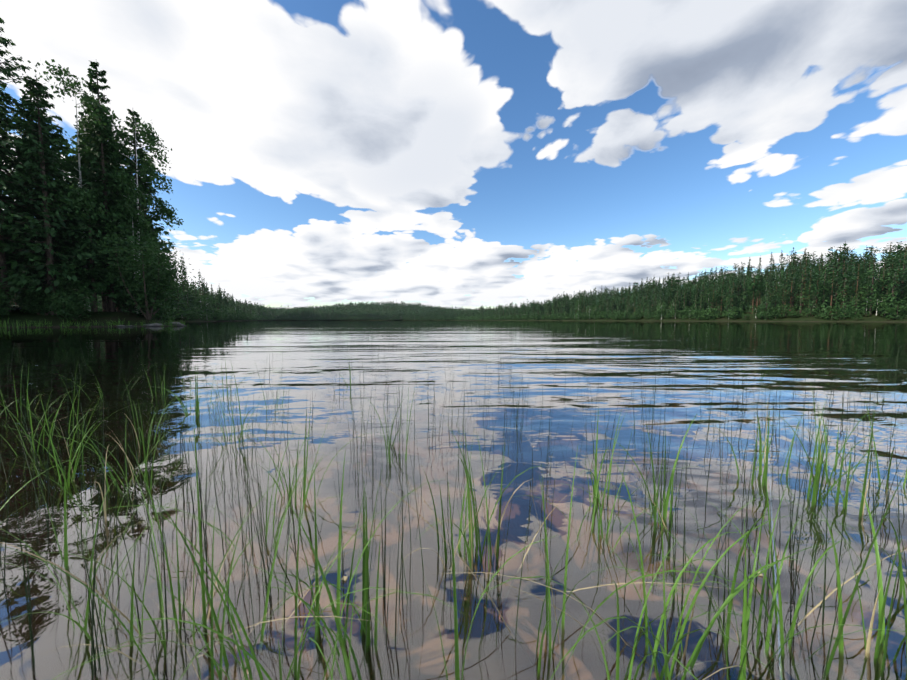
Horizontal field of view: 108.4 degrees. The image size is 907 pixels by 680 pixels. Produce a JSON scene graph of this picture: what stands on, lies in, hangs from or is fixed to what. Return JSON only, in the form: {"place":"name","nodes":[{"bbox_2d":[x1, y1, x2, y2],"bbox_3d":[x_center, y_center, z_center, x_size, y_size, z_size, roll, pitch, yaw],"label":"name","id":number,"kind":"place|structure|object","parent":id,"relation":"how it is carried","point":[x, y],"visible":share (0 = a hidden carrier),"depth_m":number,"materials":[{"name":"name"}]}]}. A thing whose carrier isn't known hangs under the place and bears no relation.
{"place":"outdoors","nodes":[
{"label":"outdoors","id":0,"kind":"place"},
{"bbox_2d":[0,320,906,679],"bbox_3d":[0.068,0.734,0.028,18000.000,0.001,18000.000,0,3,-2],"label":"lake water","id":1,"kind":"structure","parent":0,"point":[322,356],"depth_m":1.43,"materials":[{"name":"grey liquid"}]},
{"bbox_2d":[0,280,906,327],"bbox_3d":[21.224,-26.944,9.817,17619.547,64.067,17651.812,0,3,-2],"label":"shore","id":2,"kind":"structure","parent":0,"point":[16,314],"depth_m":136.55,"materials":[{"name":"green plant"}]},
{"bbox_2d":[0,18,200,319],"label":"headland trees","id":3,"kind":"object","parent":2,"relation":"on","point":[73,247],"visible":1,"depth_m":37.15,"materials":[{"name":"green plant"}]},
{"bbox_2d":[117,322,185,326],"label":"shore rocks","id":4,"kind":"object","parent":2,"relation":"on","point":[173,323],"visible":0.52,"depth_m":38.44,"materials":[{"name":"grey stone"}]},
{"bbox_2d":[0,318,906,679],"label":"sedge reeds","id":5,"kind":"object","parent":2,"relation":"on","point":[728,602],"visible":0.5,"depth_m":0.80,"materials":[{"name":"green plant"}]},
{"bbox_2d":[9,241,906,320],"bbox_3d":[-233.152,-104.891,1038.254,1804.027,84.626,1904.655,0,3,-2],"label":"forest trees","id":6,"kind":"object","parent":2,"relation":"on","point":[834,278],"visible":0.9,"depth_m":214.71,"materials":[{"name":"green plant"}]},
{"bbox_2d":[0,0,906,309],"label":"sky","id":7,"kind":"structure","parent":0,"point":[472,154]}
]}

